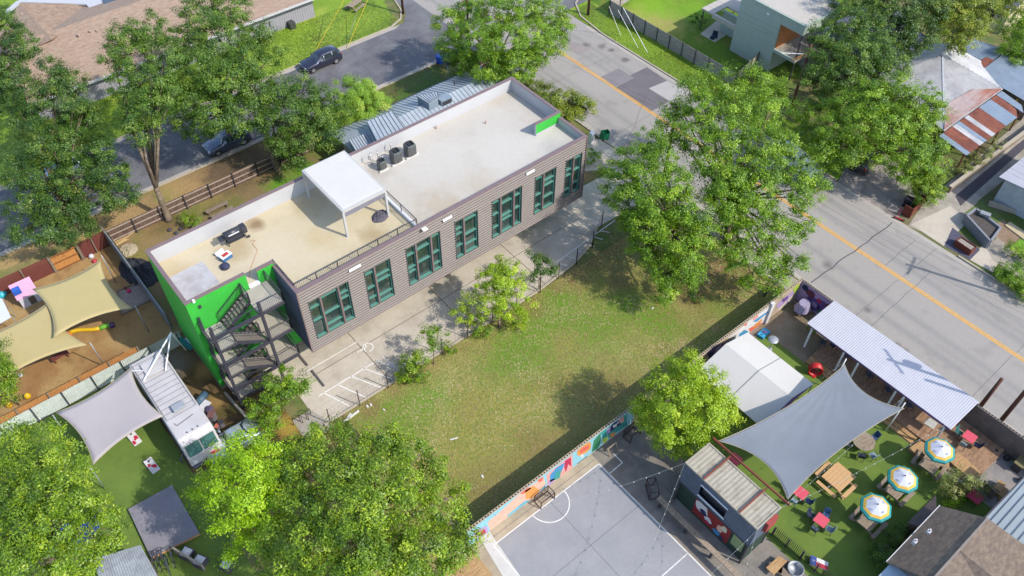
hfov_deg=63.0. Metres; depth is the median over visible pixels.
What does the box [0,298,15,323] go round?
canopy
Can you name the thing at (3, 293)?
water table
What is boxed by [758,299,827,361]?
gravel corner
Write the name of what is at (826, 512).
blue chair
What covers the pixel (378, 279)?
window
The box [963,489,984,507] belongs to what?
square table
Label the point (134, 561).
corrugated shed
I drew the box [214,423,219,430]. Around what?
yard clutter
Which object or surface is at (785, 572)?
crate
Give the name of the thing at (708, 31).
sage patio
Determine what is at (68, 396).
corrugated fence
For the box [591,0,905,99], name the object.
fenced lawn
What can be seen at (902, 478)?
striped parasol
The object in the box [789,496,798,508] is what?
pale chair
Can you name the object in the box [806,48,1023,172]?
overhead wires
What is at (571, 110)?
tree
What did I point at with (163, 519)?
stage
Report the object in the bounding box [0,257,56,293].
red fence
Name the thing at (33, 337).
shade sail
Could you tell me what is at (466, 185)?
arts building
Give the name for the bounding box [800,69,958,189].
street tree
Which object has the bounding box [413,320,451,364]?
sapling
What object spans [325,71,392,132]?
willow tree
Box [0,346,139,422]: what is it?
wood fence
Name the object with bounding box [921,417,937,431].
square table
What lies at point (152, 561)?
bicycle
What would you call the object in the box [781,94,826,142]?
street tree
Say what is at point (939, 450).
striped parasol
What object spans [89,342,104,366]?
sail post
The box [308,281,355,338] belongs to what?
window
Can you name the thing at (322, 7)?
corner lawn
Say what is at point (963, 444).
pale chair
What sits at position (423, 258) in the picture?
window
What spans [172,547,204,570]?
wall
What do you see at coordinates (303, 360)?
wheel stop
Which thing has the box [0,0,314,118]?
brown roofed building
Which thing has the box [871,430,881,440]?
blue chair
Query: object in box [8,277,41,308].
playhouse
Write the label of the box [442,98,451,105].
dormer window
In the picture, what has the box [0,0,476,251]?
side road
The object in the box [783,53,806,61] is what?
guy guard
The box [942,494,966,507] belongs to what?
shrub
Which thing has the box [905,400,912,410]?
slate chair
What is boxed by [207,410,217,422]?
yard clutter
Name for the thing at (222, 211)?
plank bench
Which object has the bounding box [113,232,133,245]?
lumber pile
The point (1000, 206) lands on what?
retaining wall
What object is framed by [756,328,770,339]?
cornhole board
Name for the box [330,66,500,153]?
standing seam house
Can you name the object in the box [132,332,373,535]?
service strip ground
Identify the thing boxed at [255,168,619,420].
car park concrete
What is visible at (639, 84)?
dark road patch
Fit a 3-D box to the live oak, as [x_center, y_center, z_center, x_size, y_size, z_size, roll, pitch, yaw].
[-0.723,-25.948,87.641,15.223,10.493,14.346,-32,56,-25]
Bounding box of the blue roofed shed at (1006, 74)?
[953,39,1023,120]
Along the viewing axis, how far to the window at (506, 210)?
69.42 m
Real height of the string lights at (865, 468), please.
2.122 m
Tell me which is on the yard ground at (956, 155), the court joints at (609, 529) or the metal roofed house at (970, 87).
the metal roofed house at (970, 87)
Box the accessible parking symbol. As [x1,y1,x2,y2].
[357,343,373,352]
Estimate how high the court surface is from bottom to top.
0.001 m
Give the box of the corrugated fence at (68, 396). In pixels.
[0,331,181,436]
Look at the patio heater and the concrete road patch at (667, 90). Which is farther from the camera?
the concrete road patch at (667, 90)
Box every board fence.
[105,135,324,241]
[452,60,488,76]
[609,0,736,84]
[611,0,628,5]
[736,51,759,78]
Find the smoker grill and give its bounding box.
[217,222,249,246]
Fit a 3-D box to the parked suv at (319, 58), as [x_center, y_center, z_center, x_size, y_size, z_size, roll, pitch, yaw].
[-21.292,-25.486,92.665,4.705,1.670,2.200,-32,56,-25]
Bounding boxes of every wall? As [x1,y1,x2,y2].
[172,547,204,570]
[224,392,284,460]
[466,278,803,547]
[795,280,1023,459]
[947,130,1023,192]
[987,200,1016,213]
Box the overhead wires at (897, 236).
[674,117,1023,315]
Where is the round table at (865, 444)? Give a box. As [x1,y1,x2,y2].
[853,432,874,450]
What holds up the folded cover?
on the arts building at (466, 185)
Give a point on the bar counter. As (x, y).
(709, 547)
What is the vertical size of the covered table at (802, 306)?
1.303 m
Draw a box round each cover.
[205,405,212,412]
[372,209,387,222]
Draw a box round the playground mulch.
[0,246,172,423]
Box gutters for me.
[0,24,1023,435]
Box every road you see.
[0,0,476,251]
[413,0,1023,434]
[550,0,587,10]
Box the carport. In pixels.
[700,0,740,37]
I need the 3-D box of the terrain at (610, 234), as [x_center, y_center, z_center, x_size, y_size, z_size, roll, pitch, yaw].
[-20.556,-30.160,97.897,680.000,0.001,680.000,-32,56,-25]
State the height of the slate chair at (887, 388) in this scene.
0.922 m
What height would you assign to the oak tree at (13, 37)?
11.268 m
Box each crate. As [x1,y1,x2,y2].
[767,562,782,574]
[778,567,791,575]
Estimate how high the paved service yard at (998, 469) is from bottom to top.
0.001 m
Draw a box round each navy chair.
[806,507,815,521]
[856,451,865,462]
[970,440,985,451]
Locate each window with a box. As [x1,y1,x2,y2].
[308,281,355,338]
[364,258,394,307]
[405,231,442,285]
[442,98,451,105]
[454,210,478,258]
[491,186,521,238]
[533,167,556,214]
[563,152,582,197]
[701,488,726,514]
[730,535,744,551]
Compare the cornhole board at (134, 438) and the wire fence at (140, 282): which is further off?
the wire fence at (140, 282)
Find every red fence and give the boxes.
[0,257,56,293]
[76,230,110,259]
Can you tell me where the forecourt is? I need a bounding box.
[796,26,832,83]
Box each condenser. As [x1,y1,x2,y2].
[375,157,389,172]
[388,147,404,166]
[402,140,418,159]
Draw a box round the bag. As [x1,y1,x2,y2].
[220,262,229,270]
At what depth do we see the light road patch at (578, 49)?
96.07 m
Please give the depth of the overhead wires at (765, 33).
84.04 m
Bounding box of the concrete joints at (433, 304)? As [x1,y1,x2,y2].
[301,217,579,382]
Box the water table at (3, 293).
[0,289,6,298]
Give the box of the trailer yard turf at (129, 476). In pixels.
[0,385,256,575]
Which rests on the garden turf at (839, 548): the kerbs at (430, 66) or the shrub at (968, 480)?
the shrub at (968, 480)
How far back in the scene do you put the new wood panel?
72.28 m
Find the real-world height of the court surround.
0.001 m
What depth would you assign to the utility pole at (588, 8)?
99.89 m
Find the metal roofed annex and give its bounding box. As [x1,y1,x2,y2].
[985,476,1023,543]
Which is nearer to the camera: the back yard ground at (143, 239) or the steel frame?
the steel frame
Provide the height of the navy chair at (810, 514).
0.922 m
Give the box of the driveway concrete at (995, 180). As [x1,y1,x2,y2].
[908,119,1023,230]
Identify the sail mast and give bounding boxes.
[132,332,185,380]
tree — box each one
[0,0,44,112]
[0,51,147,251]
[0,333,25,406]
[0,413,132,575]
[92,4,193,222]
[163,0,291,145]
[180,424,299,571]
[242,68,356,172]
[243,363,315,438]
[247,412,498,575]
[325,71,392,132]
[449,253,538,331]
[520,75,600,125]
[524,248,558,288]
[594,125,721,310]
[625,346,746,462]
[650,60,833,301]
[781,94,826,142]
[794,3,918,120]
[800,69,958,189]
[825,0,956,65]
[925,0,1023,57]
[990,14,1023,66]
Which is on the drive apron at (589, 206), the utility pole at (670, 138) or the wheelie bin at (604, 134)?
the utility pole at (670, 138)
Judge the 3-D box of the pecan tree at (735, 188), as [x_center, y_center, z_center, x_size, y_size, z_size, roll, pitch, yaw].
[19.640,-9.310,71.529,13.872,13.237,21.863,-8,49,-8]
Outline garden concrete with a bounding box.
[639,327,760,419]
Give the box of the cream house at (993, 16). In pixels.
[956,0,1023,34]
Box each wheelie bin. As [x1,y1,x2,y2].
[435,54,443,64]
[599,129,609,140]
[901,195,913,206]
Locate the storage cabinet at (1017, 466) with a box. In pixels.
[1010,455,1023,473]
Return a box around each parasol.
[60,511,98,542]
[860,493,891,522]
[887,465,917,493]
[924,437,954,464]
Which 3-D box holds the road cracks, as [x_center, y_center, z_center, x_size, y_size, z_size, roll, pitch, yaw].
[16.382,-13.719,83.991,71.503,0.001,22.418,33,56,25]
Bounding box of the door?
[28,295,37,303]
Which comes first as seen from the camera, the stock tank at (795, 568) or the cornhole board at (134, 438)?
the stock tank at (795, 568)
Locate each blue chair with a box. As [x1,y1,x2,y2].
[802,496,815,507]
[822,507,831,517]
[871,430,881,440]
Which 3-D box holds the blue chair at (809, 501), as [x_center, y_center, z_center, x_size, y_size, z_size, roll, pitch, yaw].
[20.785,14.914,58.392,0.580,0.922,0.490,29,55,22]
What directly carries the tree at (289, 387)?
on the service strip ground at (194, 373)
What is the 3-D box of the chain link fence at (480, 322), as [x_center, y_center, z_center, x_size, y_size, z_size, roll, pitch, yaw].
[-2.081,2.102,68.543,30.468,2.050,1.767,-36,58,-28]
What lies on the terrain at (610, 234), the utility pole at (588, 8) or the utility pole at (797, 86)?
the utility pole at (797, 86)
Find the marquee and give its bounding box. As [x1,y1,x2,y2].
[701,333,812,422]
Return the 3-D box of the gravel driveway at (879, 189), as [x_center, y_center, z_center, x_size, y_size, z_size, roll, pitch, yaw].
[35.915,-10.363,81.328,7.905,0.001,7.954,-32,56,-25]
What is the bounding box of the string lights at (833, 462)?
[785,401,899,504]
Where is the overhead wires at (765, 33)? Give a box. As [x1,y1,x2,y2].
[697,0,808,50]
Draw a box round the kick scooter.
[893,204,904,221]
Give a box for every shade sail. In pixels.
[0,304,85,377]
[32,260,131,336]
[56,368,162,464]
[719,365,903,499]
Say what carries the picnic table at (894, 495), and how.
on the garden turf at (839, 548)
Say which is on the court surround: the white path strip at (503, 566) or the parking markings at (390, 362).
the white path strip at (503, 566)
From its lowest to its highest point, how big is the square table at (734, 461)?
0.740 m
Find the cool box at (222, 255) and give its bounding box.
[214,248,232,262]
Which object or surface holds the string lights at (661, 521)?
hanging from the container bar
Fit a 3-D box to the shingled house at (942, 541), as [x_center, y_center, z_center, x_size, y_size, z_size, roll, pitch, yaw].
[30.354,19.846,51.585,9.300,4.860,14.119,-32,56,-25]
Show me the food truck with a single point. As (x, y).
(184, 418)
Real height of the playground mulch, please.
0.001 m
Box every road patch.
[565,42,589,55]
[601,68,632,86]
[616,67,668,111]
[649,81,686,100]
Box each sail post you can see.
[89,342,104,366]
[101,255,116,282]
[134,305,148,331]
[885,402,904,430]
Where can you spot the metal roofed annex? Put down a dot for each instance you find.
(1006, 513)
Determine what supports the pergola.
on the arts building at (466, 185)
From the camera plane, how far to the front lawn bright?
75.84 m
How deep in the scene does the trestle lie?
60.88 m
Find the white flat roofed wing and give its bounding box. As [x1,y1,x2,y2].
[6,0,102,13]
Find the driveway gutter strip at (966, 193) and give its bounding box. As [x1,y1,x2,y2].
[955,139,1023,205]
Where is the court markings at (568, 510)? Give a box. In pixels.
[493,453,710,575]
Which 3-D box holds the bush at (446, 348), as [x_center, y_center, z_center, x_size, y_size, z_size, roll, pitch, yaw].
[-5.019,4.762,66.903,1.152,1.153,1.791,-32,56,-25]
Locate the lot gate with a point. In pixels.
(766, 285)
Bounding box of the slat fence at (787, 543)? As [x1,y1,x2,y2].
[771,527,833,575]
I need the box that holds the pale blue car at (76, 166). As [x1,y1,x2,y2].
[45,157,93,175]
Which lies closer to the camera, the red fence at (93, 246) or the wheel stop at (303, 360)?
the wheel stop at (303, 360)
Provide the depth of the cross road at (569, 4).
102.41 m
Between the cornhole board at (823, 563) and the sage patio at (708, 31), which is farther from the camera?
the sage patio at (708, 31)
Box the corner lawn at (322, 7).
[0,0,390,184]
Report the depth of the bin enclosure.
77.77 m
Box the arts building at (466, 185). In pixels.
[144,77,587,388]
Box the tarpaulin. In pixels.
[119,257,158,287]
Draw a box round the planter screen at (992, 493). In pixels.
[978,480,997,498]
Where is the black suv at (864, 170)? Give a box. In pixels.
[848,146,877,175]
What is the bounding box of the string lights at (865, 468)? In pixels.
[782,425,944,507]
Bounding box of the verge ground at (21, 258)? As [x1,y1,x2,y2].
[0,218,105,287]
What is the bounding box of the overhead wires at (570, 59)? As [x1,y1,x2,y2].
[460,1,672,110]
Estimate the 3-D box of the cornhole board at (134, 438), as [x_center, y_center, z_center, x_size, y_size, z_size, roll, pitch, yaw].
[-27.855,11.044,61.525,1.200,0.300,0.600,37,58,27]
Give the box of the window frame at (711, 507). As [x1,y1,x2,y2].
[697,484,727,519]
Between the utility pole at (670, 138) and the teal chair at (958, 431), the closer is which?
the teal chair at (958, 431)
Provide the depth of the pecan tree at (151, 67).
73.15 m
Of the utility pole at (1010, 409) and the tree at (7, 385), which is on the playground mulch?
the tree at (7, 385)
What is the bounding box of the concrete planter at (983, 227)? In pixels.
[962,208,1000,248]
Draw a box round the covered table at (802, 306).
[794,298,810,316]
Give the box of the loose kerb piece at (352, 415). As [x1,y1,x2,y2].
[343,410,358,421]
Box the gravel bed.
[944,228,979,259]
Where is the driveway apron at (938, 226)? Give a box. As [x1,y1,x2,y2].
[911,206,963,245]
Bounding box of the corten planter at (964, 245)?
[953,236,976,255]
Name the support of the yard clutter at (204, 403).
on the service strip ground at (194, 373)
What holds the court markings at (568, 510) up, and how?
on the court surface
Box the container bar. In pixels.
[673,442,781,563]
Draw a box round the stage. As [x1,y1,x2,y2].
[128,485,200,558]
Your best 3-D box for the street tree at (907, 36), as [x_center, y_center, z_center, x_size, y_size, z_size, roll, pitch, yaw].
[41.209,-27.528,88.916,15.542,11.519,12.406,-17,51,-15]
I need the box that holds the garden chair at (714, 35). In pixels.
[710,30,718,39]
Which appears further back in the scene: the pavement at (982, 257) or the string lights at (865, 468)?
the pavement at (982, 257)
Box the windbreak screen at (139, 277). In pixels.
[105,230,172,327]
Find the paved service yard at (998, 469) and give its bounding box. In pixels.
[945,453,1023,507]
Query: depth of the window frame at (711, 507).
54.71 m
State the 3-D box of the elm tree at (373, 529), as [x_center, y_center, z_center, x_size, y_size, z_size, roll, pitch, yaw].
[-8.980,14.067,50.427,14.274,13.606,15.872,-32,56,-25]
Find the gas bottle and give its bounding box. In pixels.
[1003,455,1010,460]
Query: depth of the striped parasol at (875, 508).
55.89 m
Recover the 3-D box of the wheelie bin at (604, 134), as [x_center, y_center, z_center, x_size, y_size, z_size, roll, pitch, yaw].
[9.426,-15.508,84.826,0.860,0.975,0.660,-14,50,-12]
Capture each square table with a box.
[728,452,742,465]
[791,486,809,502]
[811,512,829,531]
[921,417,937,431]
[959,429,977,445]
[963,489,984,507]
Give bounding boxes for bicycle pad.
[293,410,332,435]
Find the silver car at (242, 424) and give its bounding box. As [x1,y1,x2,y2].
[208,418,264,465]
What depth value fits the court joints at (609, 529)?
57.70 m
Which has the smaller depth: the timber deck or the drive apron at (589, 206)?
the timber deck
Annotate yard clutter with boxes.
[199,399,210,415]
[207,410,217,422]
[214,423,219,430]
[217,419,224,428]
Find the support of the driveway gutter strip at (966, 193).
on the driveway concrete at (995, 180)
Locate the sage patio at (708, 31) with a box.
[701,21,725,41]
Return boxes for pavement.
[585,139,628,170]
[662,187,797,288]
[970,246,997,271]
[987,237,1023,277]
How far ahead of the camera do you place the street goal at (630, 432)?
61.82 m
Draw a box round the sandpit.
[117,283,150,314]
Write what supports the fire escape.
on the service strip ground at (194, 373)
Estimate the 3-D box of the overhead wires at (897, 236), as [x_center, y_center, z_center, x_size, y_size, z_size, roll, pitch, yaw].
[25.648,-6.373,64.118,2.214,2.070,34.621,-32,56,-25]
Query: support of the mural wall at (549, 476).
on the terrain at (610, 234)
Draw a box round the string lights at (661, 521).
[640,466,683,573]
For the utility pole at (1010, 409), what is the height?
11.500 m
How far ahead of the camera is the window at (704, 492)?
55.06 m
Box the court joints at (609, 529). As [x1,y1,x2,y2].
[480,438,756,575]
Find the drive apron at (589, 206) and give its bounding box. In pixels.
[569,162,665,226]
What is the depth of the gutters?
81.03 m
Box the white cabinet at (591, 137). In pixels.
[588,131,594,143]
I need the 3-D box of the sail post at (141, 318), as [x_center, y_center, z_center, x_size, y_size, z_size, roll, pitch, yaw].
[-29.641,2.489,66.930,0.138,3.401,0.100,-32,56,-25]
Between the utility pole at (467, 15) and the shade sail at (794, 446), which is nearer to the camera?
the shade sail at (794, 446)
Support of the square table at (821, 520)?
on the garden turf at (839, 548)
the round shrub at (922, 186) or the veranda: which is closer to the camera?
the veranda
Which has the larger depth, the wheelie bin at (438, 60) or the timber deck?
the wheelie bin at (438, 60)
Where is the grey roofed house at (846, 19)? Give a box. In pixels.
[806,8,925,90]
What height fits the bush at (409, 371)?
3.209 m
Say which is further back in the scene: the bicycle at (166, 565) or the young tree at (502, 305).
the young tree at (502, 305)
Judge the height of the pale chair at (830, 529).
0.922 m
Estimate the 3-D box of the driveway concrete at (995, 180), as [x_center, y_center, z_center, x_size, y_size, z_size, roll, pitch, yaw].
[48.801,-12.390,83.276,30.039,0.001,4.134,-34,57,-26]
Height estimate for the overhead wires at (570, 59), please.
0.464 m
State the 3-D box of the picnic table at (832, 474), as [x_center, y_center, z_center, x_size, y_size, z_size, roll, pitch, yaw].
[23.105,13.715,59.600,2.580,0.793,2.580,-32,56,-25]
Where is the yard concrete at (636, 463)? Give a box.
[591,419,806,575]
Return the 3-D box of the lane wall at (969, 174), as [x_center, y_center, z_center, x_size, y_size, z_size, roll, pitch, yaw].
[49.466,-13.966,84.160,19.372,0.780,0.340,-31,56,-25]
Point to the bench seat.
(776, 565)
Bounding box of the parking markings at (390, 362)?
[304,220,614,405]
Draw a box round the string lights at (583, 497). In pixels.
[485,465,678,517]
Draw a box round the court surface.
[498,465,708,575]
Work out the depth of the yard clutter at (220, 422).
62.04 m
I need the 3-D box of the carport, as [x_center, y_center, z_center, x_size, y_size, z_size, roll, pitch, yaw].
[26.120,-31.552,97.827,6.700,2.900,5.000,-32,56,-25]
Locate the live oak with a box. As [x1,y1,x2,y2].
[430,0,577,85]
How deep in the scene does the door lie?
69.73 m
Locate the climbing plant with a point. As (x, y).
(978, 161)
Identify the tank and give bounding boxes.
[196,391,208,404]
[786,561,803,575]
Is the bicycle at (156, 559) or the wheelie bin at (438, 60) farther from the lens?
the wheelie bin at (438, 60)
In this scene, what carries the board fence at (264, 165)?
on the back yard ground at (143, 239)
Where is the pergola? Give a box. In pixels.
[301,150,390,237]
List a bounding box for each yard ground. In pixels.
[92,50,602,369]
[838,52,1023,294]
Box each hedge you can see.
[860,518,915,569]
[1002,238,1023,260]
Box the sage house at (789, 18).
[730,0,839,82]
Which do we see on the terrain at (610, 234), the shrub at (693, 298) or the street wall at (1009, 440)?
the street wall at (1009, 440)
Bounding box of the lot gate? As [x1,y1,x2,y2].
[753,269,778,296]
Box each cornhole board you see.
[127,432,141,445]
[144,457,159,473]
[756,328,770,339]
[809,555,827,570]
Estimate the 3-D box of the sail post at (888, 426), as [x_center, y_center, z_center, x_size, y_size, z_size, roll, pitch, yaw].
[28.034,9.457,61.154,0.118,4.106,0.334,21,52,16]
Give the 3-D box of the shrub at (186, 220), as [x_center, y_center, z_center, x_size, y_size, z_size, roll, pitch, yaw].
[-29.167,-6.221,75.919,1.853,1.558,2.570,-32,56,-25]
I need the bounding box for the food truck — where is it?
[130,349,226,468]
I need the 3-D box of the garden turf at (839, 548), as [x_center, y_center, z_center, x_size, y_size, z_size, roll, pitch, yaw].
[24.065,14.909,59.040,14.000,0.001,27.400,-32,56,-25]
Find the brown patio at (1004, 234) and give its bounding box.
[995,220,1019,243]
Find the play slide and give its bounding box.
[179,335,191,350]
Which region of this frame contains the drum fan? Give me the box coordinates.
[808,363,822,377]
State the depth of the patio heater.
65.87 m
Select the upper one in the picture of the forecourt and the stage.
the forecourt
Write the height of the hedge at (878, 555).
2.332 m
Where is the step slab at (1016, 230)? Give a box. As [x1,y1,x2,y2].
[1005,222,1023,239]
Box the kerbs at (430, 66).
[0,0,1023,295]
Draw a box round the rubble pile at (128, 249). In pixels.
[119,243,137,256]
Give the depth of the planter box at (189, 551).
55.42 m
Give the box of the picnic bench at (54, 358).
[50,350,69,362]
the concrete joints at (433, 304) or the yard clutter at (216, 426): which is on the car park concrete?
the concrete joints at (433, 304)
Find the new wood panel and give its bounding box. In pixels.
[49,246,83,272]
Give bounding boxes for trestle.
[604,441,617,456]
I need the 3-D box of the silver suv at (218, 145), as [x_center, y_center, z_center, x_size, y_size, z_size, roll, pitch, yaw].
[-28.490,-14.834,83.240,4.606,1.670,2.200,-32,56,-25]
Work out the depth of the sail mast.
62.19 m
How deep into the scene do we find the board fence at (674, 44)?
95.66 m
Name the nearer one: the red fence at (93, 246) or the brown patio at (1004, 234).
the red fence at (93, 246)
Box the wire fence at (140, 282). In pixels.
[101,227,172,330]
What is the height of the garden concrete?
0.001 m
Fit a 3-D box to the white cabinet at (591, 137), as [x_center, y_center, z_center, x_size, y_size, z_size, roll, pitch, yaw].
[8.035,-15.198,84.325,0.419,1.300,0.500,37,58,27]
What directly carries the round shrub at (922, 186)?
on the yard ground at (956, 155)
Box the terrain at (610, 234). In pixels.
[0,0,1023,575]
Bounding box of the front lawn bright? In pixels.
[1011,239,1023,255]
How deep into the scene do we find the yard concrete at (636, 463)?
59.15 m
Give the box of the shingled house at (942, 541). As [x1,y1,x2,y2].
[879,495,1023,575]
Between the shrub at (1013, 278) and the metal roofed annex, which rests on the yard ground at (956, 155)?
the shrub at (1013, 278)
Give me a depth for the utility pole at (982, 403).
62.47 m
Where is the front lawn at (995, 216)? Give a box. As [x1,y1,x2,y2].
[965,200,1004,222]
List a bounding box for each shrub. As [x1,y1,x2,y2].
[180,208,204,227]
[586,147,601,164]
[683,286,708,305]
[687,11,709,24]
[899,166,948,207]
[934,464,999,499]
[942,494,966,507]
[992,259,1023,302]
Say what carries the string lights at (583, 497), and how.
hanging from the container bar
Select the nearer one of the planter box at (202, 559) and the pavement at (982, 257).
the planter box at (202, 559)
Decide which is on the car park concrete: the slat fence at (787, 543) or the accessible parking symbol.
the accessible parking symbol
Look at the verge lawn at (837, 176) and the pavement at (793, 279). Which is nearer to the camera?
the pavement at (793, 279)
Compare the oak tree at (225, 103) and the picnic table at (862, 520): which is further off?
the oak tree at (225, 103)
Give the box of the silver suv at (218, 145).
[202,127,251,156]
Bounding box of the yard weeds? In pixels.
[306,59,459,142]
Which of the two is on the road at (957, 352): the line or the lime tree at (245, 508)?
the line
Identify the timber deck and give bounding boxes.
[805,341,1004,480]
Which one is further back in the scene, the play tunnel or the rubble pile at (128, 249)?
the rubble pile at (128, 249)
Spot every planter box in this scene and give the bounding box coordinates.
[178,546,195,562]
[191,553,208,570]
[218,560,235,573]
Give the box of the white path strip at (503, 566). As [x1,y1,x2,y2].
[481,532,517,575]
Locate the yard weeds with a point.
(408, 89)
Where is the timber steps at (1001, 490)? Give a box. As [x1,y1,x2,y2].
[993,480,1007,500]
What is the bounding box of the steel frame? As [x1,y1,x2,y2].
[703,437,789,512]
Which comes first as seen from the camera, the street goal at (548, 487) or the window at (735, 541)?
the window at (735, 541)
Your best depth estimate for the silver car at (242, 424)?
60.69 m
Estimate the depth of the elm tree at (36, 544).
47.02 m
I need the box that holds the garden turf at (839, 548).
[647,335,991,575]
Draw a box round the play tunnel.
[69,322,114,333]
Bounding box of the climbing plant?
[953,136,1007,174]
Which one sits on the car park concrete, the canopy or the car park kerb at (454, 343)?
the car park kerb at (454, 343)
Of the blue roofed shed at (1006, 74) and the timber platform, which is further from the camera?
the blue roofed shed at (1006, 74)
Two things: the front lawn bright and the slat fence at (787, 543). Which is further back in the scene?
the front lawn bright
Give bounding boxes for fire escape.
[197,270,299,408]
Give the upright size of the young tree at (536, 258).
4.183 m
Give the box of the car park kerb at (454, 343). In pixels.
[324,227,597,425]
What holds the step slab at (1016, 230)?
on the yard ground at (956, 155)
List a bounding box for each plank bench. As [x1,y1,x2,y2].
[205,201,227,215]
[210,206,233,217]
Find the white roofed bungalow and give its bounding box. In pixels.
[993,157,1023,218]
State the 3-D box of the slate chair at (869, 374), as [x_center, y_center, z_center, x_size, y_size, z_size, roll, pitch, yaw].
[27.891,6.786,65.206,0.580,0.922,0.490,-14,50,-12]
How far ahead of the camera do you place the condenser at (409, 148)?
68.77 m
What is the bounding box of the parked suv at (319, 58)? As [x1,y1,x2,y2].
[298,44,342,73]
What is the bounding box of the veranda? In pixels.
[803,301,978,437]
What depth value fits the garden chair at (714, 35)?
97.32 m
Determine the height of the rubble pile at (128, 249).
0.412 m
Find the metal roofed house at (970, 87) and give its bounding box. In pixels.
[880,42,1022,171]
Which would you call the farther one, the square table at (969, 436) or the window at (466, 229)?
the window at (466, 229)
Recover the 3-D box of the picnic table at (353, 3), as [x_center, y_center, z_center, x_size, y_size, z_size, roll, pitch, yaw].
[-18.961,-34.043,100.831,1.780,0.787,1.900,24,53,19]
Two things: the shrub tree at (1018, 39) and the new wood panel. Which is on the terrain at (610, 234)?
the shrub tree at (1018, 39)
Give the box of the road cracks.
[354,42,1004,379]
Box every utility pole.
[401,0,404,13]
[459,0,471,57]
[587,0,590,14]
[663,105,684,182]
[787,41,819,116]
[979,377,1003,406]
[999,390,1023,421]
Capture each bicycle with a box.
[147,551,157,572]
[151,550,161,572]
[158,547,166,569]
[161,555,170,575]
[165,546,175,568]
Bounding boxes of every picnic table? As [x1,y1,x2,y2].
[344,0,364,12]
[814,461,857,499]
[849,506,887,539]
[876,476,914,507]
[910,449,947,481]
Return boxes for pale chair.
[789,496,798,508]
[823,523,836,534]
[866,450,880,461]
[956,441,968,449]
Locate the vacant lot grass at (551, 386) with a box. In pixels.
[250,210,780,575]
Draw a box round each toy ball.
[5,401,12,407]
[24,393,30,398]
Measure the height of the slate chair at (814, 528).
0.922 m
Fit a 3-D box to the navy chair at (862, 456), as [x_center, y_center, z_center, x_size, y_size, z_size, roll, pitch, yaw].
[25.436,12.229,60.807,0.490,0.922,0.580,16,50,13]
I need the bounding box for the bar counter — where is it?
[657,495,741,575]
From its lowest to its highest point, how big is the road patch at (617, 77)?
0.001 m
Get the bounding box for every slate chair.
[808,523,819,535]
[818,337,825,347]
[863,370,873,380]
[882,384,893,395]
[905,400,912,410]
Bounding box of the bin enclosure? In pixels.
[901,193,925,217]
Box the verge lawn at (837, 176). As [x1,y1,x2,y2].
[568,1,844,179]
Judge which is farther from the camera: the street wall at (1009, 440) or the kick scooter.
the kick scooter
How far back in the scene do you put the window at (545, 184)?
71.22 m
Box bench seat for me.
[766,556,786,574]
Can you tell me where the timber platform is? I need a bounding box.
[444,551,492,575]
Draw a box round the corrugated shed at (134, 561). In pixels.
[94,545,158,575]
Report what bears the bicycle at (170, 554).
on the trailer yard turf at (129, 476)
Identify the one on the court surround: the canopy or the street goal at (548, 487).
the street goal at (548, 487)
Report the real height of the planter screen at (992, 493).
0.900 m
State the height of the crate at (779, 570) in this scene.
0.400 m
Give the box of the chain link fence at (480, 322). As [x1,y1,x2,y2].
[326,211,603,422]
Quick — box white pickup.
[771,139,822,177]
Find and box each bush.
[393,344,432,385]
[442,338,457,355]
[471,319,493,339]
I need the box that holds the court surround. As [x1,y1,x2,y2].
[473,455,711,575]
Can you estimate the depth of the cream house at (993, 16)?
98.18 m
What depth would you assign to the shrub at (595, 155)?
82.05 m
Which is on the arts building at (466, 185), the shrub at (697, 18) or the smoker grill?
the smoker grill
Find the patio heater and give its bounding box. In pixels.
[767,335,778,350]
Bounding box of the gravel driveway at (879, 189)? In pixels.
[836,158,915,216]
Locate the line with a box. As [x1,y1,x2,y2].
[560,50,1023,361]
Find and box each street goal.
[534,485,554,508]
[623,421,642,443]
[645,477,659,499]
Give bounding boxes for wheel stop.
[299,355,307,365]
[311,370,324,386]
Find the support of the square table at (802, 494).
on the garden turf at (839, 548)
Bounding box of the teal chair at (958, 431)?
[952,425,963,437]
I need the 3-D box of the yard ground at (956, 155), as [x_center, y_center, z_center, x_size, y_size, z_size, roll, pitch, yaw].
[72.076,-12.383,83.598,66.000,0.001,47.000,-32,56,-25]
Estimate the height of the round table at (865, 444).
0.745 m
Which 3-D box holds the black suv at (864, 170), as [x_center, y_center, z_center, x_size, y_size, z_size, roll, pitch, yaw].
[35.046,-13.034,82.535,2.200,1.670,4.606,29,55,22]

